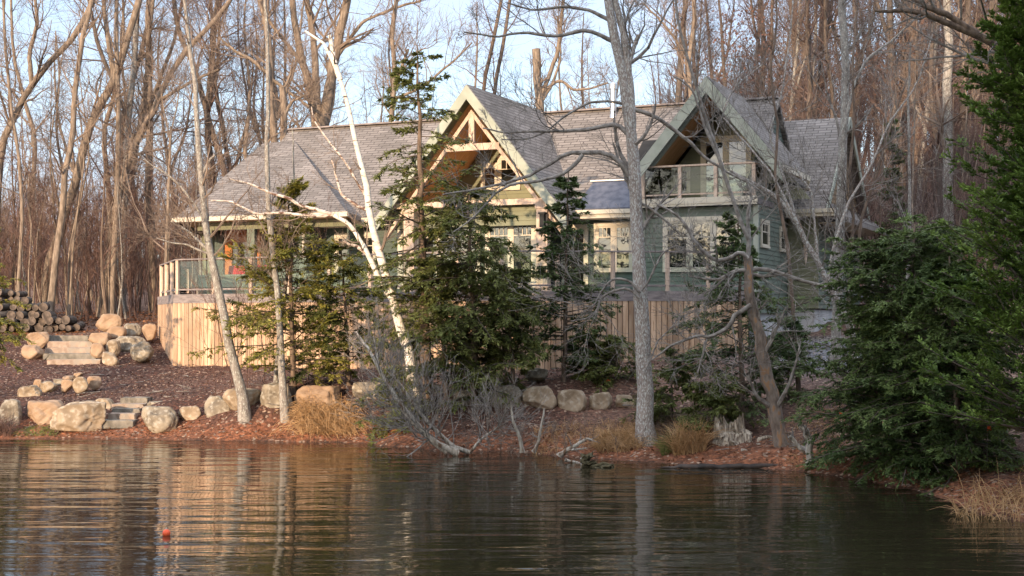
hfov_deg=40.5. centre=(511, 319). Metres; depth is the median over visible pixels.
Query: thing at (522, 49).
sky
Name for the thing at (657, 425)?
brush
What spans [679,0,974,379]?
slanting tree
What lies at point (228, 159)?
hardwood tree
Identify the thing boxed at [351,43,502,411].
hemlock
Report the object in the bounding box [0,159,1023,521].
ground
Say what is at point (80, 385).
stone
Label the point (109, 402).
boulder
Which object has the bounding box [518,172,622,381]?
spruce tree
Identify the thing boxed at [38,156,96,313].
thin sapling
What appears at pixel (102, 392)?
leaf litter
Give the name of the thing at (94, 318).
leaf litter
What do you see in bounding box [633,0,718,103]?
bare hardwood
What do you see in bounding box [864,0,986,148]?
bare hardwood
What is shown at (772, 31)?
bare hardwood
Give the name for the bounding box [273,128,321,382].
shore tree
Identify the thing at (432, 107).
thin sapling
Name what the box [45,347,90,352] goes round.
stone step
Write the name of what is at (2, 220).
thin sapling
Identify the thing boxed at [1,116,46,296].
thin sapling
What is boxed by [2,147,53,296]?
thin sapling
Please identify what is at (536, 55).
hardwood tree
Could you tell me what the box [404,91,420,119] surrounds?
thin sapling
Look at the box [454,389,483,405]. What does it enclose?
boulder
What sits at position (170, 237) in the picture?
thin sapling
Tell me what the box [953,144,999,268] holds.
thin sapling
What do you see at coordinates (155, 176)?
thin sapling
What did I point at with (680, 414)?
boulder
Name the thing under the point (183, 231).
thin sapling
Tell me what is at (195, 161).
thin sapling
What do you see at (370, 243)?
window
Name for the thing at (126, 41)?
hardwood tree
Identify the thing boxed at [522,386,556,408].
boulder
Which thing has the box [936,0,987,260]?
thin sapling
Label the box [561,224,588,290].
window
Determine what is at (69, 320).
log
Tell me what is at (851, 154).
bare sapling
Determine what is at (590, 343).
young hemlock
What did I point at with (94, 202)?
thin sapling
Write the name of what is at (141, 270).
thin sapling
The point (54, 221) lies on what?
thin sapling
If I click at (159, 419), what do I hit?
boulder
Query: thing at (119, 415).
stone step
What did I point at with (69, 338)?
stone step
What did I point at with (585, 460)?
mossy stump
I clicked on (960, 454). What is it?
hemlock
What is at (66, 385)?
stone
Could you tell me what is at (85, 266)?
thin sapling
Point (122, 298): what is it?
thin sapling
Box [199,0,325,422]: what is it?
shore tree
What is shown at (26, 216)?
thin sapling
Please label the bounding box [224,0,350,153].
bare hardwood
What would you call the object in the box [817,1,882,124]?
bare hardwood
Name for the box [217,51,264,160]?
thin sapling
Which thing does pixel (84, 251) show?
thin sapling
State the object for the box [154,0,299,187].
bare hardwood
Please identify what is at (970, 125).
thin sapling
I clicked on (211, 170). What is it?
thin sapling
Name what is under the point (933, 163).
thin sapling
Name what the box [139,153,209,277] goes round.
thin sapling
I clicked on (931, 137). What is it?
bare hardwood
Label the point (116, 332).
boulder
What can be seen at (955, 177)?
thin sapling
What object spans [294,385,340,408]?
boulder
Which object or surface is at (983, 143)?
thin sapling
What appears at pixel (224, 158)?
thin sapling
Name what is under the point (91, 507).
water
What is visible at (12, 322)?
hemlock
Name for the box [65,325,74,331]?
log
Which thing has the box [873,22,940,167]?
bare hardwood
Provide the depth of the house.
41.90 m
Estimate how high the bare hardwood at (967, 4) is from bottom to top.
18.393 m
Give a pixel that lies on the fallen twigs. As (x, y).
(312, 378)
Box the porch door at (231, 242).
[225,230,261,273]
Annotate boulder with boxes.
[0,399,21,425]
[17,385,41,396]
[21,345,44,358]
[26,332,48,347]
[27,400,63,425]
[50,400,105,431]
[88,332,111,345]
[90,343,104,358]
[96,314,122,331]
[96,398,113,408]
[102,351,119,365]
[106,339,120,356]
[107,326,126,339]
[116,336,145,351]
[124,323,141,335]
[130,341,153,361]
[141,406,177,432]
[142,323,156,341]
[147,401,161,405]
[178,405,200,419]
[204,395,229,417]
[222,388,260,409]
[260,382,292,407]
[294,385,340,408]
[352,381,385,398]
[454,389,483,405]
[490,385,522,407]
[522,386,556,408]
[524,368,547,381]
[557,389,586,411]
[589,392,612,409]
[615,395,631,407]
[674,411,692,417]
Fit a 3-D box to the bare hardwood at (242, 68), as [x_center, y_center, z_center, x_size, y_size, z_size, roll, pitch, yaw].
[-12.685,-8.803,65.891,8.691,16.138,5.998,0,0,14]
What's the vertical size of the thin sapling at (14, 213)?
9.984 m
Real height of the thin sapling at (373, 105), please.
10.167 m
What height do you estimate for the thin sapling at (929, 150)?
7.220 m
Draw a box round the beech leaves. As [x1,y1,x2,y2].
[706,0,1014,193]
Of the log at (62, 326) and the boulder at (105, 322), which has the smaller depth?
the boulder at (105, 322)
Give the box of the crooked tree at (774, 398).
[616,0,882,447]
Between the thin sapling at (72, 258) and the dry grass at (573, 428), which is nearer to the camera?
the dry grass at (573, 428)
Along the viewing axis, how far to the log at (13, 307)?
47.50 m
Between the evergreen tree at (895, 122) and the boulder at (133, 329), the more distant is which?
the evergreen tree at (895, 122)
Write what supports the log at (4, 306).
on the log at (3, 314)
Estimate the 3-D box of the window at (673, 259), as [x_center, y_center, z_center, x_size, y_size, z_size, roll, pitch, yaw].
[5.377,-2.158,39.396,2.281,1.565,0.086,0,0,24]
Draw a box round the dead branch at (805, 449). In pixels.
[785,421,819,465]
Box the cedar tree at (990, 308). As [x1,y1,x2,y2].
[906,0,1023,438]
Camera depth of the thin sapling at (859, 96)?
60.59 m
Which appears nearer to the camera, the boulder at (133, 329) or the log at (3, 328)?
the boulder at (133, 329)
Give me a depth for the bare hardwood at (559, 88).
65.18 m
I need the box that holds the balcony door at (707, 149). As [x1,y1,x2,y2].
[700,135,751,196]
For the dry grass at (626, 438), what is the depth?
28.41 m
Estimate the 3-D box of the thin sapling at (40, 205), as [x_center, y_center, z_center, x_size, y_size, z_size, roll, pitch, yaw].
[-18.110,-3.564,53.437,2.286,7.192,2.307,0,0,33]
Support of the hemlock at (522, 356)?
on the ground at (264, 417)
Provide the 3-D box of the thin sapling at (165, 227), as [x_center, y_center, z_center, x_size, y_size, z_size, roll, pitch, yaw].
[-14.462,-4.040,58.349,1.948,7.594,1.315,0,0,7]
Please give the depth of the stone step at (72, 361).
42.80 m
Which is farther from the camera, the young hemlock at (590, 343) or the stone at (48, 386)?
the stone at (48, 386)
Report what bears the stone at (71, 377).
on the stone at (57, 382)
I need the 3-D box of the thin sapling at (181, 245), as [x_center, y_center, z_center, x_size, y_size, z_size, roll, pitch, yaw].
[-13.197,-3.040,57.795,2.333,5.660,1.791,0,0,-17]
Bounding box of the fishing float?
[162,527,169,535]
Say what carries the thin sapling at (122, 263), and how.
on the ground at (264, 417)
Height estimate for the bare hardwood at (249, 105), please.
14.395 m
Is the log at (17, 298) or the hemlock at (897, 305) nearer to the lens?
the hemlock at (897, 305)
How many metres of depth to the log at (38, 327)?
47.43 m
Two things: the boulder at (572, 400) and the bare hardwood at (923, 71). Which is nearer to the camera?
the boulder at (572, 400)
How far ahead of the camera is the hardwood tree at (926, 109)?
57.91 m
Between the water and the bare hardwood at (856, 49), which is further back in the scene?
the bare hardwood at (856, 49)
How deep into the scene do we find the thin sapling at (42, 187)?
51.92 m
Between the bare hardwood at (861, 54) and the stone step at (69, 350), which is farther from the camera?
the bare hardwood at (861, 54)
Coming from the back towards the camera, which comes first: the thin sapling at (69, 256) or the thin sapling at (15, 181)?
the thin sapling at (15, 181)
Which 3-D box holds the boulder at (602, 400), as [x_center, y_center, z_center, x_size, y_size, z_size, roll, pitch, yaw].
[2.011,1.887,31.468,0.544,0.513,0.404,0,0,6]
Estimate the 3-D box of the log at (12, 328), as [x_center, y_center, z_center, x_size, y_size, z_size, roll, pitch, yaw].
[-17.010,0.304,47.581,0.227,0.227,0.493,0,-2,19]
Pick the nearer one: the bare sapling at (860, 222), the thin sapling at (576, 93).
the bare sapling at (860, 222)
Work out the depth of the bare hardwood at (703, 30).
65.05 m
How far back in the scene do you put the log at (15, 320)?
47.19 m
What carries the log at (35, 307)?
on the log at (31, 313)
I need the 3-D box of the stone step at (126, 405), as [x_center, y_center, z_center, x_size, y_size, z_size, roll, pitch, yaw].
[-9.588,2.181,34.850,0.839,0.192,0.557,0,0,0]
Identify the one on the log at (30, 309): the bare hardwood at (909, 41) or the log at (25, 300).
the log at (25, 300)
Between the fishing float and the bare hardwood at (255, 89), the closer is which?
the fishing float
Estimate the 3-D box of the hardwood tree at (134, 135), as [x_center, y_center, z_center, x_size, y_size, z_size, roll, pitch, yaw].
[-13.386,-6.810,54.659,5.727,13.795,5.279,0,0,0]
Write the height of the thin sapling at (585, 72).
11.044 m
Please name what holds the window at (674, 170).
in the house
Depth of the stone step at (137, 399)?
35.01 m
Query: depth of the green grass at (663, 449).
27.68 m
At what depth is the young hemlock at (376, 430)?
31.86 m
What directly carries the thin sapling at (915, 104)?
on the ground at (264, 417)
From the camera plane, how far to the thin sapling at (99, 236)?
56.53 m
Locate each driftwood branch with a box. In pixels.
[556,431,599,457]
[565,458,579,462]
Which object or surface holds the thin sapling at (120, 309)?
on the ground at (264, 417)
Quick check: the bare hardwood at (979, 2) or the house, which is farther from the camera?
the bare hardwood at (979, 2)
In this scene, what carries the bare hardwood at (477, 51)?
on the ground at (264, 417)
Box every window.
[334,232,376,275]
[397,228,480,288]
[481,163,497,189]
[485,226,535,287]
[497,155,520,190]
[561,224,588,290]
[594,221,631,272]
[662,215,740,271]
[671,167,689,193]
[760,219,770,248]
[779,226,787,252]
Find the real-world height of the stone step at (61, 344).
0.275 m
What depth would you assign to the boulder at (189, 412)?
33.49 m
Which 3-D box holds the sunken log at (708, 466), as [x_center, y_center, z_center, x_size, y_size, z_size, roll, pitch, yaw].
[4.409,2.784,26.204,3.276,0.153,0.177,0,0,0]
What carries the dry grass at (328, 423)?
on the ground at (264, 417)
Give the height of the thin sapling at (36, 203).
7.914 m
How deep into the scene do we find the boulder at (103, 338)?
44.52 m
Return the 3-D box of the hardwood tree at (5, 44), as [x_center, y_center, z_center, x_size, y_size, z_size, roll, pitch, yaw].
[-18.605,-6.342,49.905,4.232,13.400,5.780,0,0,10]
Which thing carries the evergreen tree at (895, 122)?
on the ground at (264, 417)
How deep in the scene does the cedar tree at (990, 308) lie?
20.41 m
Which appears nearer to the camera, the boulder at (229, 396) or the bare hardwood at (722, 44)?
the boulder at (229, 396)
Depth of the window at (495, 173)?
43.42 m
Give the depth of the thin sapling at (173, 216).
56.86 m
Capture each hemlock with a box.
[0,226,35,372]
[187,175,385,394]
[286,239,407,385]
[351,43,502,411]
[351,373,439,443]
[369,256,527,421]
[387,184,559,406]
[466,267,551,385]
[552,326,613,380]
[577,334,660,392]
[619,346,713,432]
[658,210,817,426]
[672,362,764,433]
[745,319,840,401]
[780,209,1023,488]
[825,295,926,411]
[856,256,1023,495]
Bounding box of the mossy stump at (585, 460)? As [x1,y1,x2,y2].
[580,452,614,467]
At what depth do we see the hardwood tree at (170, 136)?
49.99 m
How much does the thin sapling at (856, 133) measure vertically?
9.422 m
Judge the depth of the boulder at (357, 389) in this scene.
33.46 m
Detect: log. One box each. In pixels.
[0,288,12,297]
[0,303,10,310]
[0,310,11,318]
[0,323,12,332]
[7,311,17,318]
[8,290,14,296]
[9,317,19,325]
[9,325,18,331]
[10,304,17,310]
[13,296,21,302]
[14,291,27,296]
[15,310,29,319]
[20,317,28,324]
[21,297,32,303]
[23,324,35,332]
[25,303,35,310]
[27,317,38,325]
[28,310,41,317]
[32,302,40,310]
[34,312,42,317]
[34,323,45,331]
[38,318,47,325]
[39,302,50,311]
[42,311,56,319]
[43,325,52,332]
[44,316,56,324]
[51,324,59,331]
[55,317,62,323]
[59,324,67,330]
[62,315,77,324]
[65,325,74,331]
[73,321,84,330]
[659,463,778,468]
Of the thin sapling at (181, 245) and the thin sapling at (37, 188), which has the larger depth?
the thin sapling at (181, 245)
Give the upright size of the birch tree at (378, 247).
9.460 m
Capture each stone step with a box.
[43,353,95,359]
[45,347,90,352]
[47,341,92,347]
[47,359,101,364]
[49,335,89,340]
[102,419,137,428]
[108,412,139,418]
[111,403,146,409]
[112,408,141,412]
[120,396,152,402]
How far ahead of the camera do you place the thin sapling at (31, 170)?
51.80 m
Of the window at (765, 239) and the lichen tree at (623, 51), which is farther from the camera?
the window at (765, 239)
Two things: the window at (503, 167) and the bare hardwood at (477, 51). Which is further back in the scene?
the bare hardwood at (477, 51)
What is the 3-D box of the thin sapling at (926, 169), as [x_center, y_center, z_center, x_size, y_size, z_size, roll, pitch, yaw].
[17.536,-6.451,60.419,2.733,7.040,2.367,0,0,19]
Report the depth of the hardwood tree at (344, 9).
53.88 m
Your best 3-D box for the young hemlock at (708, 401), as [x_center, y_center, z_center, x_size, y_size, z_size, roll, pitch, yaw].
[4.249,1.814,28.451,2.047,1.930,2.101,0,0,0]
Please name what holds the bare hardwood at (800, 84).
on the ground at (264, 417)
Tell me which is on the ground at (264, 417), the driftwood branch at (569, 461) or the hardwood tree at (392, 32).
the hardwood tree at (392, 32)
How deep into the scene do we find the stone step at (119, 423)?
33.40 m
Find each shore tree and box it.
[95,0,294,423]
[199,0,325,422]
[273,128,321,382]
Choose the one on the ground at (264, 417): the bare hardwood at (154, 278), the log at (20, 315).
the bare hardwood at (154, 278)
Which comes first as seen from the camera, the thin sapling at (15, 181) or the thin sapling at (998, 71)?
the thin sapling at (15, 181)
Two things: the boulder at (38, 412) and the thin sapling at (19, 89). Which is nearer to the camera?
the boulder at (38, 412)
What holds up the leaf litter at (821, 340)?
on the ground at (264, 417)
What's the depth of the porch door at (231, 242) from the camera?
48.27 m
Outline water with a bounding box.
[0,438,1023,575]
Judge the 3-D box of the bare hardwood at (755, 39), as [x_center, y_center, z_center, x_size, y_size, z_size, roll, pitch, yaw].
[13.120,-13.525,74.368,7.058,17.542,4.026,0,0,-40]
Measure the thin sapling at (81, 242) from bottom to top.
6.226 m
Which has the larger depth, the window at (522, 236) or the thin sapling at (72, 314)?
the thin sapling at (72, 314)
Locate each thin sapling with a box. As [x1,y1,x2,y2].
[0,19,13,282]
[0,60,46,290]
[0,199,42,260]
[0,211,17,270]
[1,111,47,283]
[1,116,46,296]
[1,124,58,302]
[1,163,14,261]
[1,164,16,241]
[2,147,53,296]
[2,169,48,291]
[5,79,57,291]
[10,137,74,289]
[12,167,41,285]
[16,39,81,314]
[16,136,59,301]
[16,182,51,284]
[22,131,74,277]
[22,171,68,302]
[25,63,79,246]
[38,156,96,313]
[42,143,84,271]
[55,84,110,315]
[57,36,128,315]
[57,46,112,315]
[60,171,98,311]
[62,201,102,318]
[64,119,108,314]
[69,76,148,313]
[70,187,99,310]
[75,147,106,308]
[76,189,108,312]
[76,225,97,309]
[85,178,144,302]
[86,117,140,294]
[88,125,142,318]
[90,124,164,316]
[98,158,140,303]
[98,177,139,314]
[104,196,136,312]
[109,184,156,310]
[127,161,153,310]
[127,183,145,306]
[130,170,163,312]
[139,101,214,260]
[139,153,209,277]
[147,170,184,262]
[148,185,188,269]
[152,134,188,296]
[158,151,204,288]
[171,138,203,293]
[172,119,218,271]
[173,96,210,293]
[173,162,197,283]
[174,197,192,292]
[178,183,200,264]
[184,111,208,274]
[184,135,215,272]
[186,152,221,249]
[197,122,241,195]
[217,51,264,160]
[356,73,385,122]
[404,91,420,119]
[412,74,443,119]
[482,54,501,87]
[518,52,533,106]
[567,79,588,109]
[572,37,599,108]
[803,41,902,240]
[849,50,878,125]
[854,38,936,286]
[855,118,873,183]
[860,154,882,216]
[861,164,898,263]
[865,73,905,213]
[869,106,910,221]
[873,95,921,236]
[875,2,943,233]
[882,103,927,223]
[903,93,936,214]
[911,148,938,226]
[912,32,981,214]
[913,96,957,223]
[914,58,964,207]
[915,81,994,243]
[924,90,942,210]
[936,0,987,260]
[940,15,1009,280]
[951,15,1001,259]
[952,40,998,163]
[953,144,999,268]
[955,83,980,256]
[955,120,1008,239]
[959,0,985,188]
[959,97,1006,233]
[965,102,1008,264]
[974,1,1017,156]
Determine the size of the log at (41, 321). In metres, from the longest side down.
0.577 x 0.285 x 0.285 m
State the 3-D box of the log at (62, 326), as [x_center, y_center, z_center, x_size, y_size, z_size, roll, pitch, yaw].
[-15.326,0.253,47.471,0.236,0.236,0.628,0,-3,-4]
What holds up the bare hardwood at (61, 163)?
on the ground at (264, 417)
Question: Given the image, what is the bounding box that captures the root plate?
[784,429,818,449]
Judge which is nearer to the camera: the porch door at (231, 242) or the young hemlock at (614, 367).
the young hemlock at (614, 367)
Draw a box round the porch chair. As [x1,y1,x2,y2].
[228,266,244,273]
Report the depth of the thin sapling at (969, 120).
49.87 m
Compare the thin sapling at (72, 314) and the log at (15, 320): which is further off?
the thin sapling at (72, 314)
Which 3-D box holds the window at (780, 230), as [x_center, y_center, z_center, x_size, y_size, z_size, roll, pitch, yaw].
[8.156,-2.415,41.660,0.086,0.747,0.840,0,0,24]
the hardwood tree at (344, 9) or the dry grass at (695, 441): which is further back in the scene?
the hardwood tree at (344, 9)
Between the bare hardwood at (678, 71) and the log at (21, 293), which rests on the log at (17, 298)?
the log at (21, 293)
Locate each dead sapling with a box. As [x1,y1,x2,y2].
[495,395,526,452]
[528,408,561,453]
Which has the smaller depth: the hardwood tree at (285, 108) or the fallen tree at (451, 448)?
the fallen tree at (451, 448)
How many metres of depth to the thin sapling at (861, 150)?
65.75 m
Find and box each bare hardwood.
[0,0,70,259]
[1,0,193,210]
[14,30,104,300]
[26,34,101,303]
[52,0,171,310]
[86,0,185,311]
[86,0,226,294]
[103,0,207,310]
[128,2,262,258]
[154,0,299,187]
[160,0,324,164]
[193,0,348,163]
[200,4,305,177]
[202,0,281,158]
[219,27,293,174]
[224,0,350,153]
[307,0,376,125]
[348,2,452,120]
[358,54,391,122]
[447,5,515,102]
[518,26,581,110]
[557,12,674,108]
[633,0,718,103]
[640,0,731,103]
[646,0,734,103]
[674,0,783,87]
[686,0,784,116]
[709,0,797,97]
[715,0,911,150]
[717,0,805,102]
[717,0,818,119]
[722,0,857,119]
[733,0,913,137]
[752,0,839,120]
[760,0,886,139]
[766,0,862,118]
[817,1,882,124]
[833,0,889,146]
[835,0,975,204]
[840,0,900,179]
[840,0,988,242]
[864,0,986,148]
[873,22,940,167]
[882,0,988,181]
[884,0,984,235]
[902,0,1005,251]
[909,0,958,222]
[922,1,955,100]
[942,0,1009,218]
[951,0,1018,187]
[952,0,1009,180]
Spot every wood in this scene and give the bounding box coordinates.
[0,92,635,284]
[633,0,1019,181]
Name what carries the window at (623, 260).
in the house
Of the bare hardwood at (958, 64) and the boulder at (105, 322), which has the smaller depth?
the boulder at (105, 322)
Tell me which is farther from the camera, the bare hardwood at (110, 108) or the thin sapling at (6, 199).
the bare hardwood at (110, 108)
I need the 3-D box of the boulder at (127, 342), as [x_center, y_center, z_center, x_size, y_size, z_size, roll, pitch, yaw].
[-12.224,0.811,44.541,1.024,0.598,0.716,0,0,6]
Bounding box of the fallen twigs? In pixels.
[5,355,842,467]
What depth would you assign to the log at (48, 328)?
47.25 m
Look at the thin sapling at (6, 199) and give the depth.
53.65 m
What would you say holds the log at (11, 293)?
on the log
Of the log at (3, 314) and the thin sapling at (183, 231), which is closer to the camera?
the log at (3, 314)
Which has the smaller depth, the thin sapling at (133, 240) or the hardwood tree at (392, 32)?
the hardwood tree at (392, 32)
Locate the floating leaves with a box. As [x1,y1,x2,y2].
[8,439,796,479]
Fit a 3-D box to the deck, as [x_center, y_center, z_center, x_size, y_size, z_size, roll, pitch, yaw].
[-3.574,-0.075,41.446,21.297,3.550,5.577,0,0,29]
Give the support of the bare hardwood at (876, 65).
on the ground at (264, 417)
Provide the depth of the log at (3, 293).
47.60 m
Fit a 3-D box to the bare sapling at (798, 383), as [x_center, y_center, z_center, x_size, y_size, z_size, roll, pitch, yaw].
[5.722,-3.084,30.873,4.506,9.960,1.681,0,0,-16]
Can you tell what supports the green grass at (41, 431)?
on the ground at (264, 417)
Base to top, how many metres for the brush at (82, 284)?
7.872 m
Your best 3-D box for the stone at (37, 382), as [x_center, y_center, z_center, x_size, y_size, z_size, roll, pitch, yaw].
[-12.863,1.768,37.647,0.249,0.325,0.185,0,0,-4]
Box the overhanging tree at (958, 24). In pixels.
[801,0,1016,95]
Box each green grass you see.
[6,423,61,436]
[648,428,684,455]
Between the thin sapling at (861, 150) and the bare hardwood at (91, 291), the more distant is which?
the bare hardwood at (91, 291)
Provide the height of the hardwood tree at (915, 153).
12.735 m
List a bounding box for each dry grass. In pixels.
[0,405,28,436]
[269,383,373,442]
[528,416,634,455]
[582,418,658,452]
[648,417,731,455]
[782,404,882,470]
[926,457,1023,523]
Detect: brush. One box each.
[0,152,226,321]
[140,184,369,393]
[420,383,819,457]
[827,70,1021,289]
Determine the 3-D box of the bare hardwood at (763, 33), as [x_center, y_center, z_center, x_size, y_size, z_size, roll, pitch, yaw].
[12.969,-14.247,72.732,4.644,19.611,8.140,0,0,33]
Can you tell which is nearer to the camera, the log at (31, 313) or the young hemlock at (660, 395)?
the young hemlock at (660, 395)
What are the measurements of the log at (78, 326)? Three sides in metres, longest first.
0.636 x 0.254 x 0.254 m
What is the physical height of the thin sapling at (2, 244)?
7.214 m
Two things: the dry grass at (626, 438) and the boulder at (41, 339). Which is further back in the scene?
the boulder at (41, 339)
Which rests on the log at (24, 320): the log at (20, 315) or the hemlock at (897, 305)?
the log at (20, 315)
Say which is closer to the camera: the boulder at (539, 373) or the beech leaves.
the boulder at (539, 373)
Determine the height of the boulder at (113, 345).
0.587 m
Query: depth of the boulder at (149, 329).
45.34 m
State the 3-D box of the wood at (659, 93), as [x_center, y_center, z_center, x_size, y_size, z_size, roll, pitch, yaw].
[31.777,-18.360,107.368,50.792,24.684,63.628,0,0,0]
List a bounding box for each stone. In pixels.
[33,379,41,387]
[40,381,57,392]
[53,379,63,385]
[61,379,72,392]
[62,375,75,380]
[72,377,88,393]
[73,372,82,376]
[87,376,101,390]
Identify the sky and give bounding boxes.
[0,0,998,257]
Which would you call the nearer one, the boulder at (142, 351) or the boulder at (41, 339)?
the boulder at (142, 351)
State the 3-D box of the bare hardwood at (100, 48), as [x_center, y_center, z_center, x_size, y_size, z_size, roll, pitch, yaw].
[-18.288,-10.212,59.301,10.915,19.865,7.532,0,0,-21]
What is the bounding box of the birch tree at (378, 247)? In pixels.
[211,17,423,414]
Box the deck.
[157,250,761,372]
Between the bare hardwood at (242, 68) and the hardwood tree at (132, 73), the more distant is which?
the bare hardwood at (242, 68)
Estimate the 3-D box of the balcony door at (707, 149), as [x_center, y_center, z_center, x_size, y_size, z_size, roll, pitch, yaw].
[6.315,-4.434,40.948,1.532,2.020,0.086,0,0,24]
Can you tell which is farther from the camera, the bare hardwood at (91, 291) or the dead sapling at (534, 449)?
the bare hardwood at (91, 291)
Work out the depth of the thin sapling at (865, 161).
53.77 m
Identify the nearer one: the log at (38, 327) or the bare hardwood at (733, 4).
the log at (38, 327)
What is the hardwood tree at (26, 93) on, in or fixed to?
on the ground at (264, 417)
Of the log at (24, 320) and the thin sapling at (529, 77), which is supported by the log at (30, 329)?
the log at (24, 320)
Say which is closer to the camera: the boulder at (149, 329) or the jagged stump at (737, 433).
the jagged stump at (737, 433)
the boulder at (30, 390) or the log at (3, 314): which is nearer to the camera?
the boulder at (30, 390)
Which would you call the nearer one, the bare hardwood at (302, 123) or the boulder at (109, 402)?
the boulder at (109, 402)
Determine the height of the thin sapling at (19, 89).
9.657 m
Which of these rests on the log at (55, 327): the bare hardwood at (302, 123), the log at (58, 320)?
the log at (58, 320)
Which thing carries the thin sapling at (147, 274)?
on the ground at (264, 417)
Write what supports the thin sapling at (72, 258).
on the ground at (264, 417)
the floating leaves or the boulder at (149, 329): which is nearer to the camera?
the floating leaves
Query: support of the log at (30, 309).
on the log at (31, 313)
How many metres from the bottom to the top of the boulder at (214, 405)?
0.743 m
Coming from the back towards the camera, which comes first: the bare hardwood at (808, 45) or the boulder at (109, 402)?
the bare hardwood at (808, 45)
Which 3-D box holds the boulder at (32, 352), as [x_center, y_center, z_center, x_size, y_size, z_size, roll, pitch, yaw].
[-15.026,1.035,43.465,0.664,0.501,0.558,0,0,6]
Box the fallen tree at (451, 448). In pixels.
[335,286,557,458]
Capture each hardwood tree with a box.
[0,0,71,291]
[0,0,102,210]
[0,0,154,311]
[34,0,142,318]
[71,0,141,313]
[78,7,263,295]
[96,0,241,317]
[101,0,173,313]
[140,0,264,176]
[145,0,380,141]
[169,1,261,172]
[205,0,431,127]
[232,22,335,160]
[346,0,501,121]
[412,0,502,119]
[455,0,557,95]
[509,0,618,110]
[618,0,738,96]
[746,0,862,153]
[754,2,859,119]
[862,1,995,227]
[873,2,954,227]
[879,0,1006,257]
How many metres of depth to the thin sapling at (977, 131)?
58.76 m
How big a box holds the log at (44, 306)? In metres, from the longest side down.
0.683 x 0.318 x 0.318 m
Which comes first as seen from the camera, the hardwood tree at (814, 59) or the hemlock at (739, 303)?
the hemlock at (739, 303)
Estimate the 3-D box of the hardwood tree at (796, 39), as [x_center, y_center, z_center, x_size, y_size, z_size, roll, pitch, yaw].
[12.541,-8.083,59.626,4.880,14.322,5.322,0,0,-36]
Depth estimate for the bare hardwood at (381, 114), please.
82.73 m
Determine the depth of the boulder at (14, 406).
33.49 m
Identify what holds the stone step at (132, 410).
on the ground at (264, 417)
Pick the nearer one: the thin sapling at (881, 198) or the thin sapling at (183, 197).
the thin sapling at (881, 198)
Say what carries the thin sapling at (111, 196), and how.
on the ground at (264, 417)
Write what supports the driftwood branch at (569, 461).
on the water
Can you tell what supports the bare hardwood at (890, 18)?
on the ground at (264, 417)
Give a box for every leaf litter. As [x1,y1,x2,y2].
[0,337,708,433]
[1,331,842,448]
[3,311,158,336]
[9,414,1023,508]
[738,335,859,376]
[860,210,1020,302]
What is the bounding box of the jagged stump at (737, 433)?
[712,409,771,450]
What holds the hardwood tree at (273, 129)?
on the ground at (264, 417)
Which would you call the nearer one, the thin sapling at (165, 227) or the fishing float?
the fishing float
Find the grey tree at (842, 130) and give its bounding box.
[773,0,963,371]
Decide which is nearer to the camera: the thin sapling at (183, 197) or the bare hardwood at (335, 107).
the thin sapling at (183, 197)
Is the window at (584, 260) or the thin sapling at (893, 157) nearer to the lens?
the window at (584, 260)
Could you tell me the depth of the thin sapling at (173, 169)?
54.46 m
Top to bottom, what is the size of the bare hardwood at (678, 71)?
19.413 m
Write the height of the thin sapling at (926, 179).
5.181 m
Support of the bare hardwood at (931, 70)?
on the ground at (264, 417)
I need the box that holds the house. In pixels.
[171,76,889,341]
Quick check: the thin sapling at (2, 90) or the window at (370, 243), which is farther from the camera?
the thin sapling at (2, 90)
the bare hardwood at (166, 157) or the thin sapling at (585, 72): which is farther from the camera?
the bare hardwood at (166, 157)
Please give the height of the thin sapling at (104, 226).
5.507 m
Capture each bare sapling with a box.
[675,0,850,396]
[763,81,946,357]
[795,0,934,353]
[868,43,951,321]
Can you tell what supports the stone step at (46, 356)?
on the ground at (264, 417)
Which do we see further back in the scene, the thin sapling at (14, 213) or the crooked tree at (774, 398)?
the thin sapling at (14, 213)
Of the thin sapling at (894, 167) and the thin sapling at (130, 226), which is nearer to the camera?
the thin sapling at (894, 167)
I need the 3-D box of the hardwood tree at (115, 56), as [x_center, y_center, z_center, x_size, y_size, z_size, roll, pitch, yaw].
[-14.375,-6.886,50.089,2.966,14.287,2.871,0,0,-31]
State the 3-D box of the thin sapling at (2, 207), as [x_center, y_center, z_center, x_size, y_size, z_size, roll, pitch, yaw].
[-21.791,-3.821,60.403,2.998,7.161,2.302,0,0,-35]
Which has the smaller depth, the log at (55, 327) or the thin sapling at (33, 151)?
the log at (55, 327)
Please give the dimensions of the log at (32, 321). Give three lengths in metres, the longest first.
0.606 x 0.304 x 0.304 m
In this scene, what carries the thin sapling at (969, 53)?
on the ground at (264, 417)
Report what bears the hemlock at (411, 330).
on the ground at (264, 417)
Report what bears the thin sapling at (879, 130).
on the ground at (264, 417)
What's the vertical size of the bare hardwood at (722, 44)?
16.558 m
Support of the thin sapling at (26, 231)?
on the ground at (264, 417)
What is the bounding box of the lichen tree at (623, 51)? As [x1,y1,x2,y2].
[430,0,789,445]

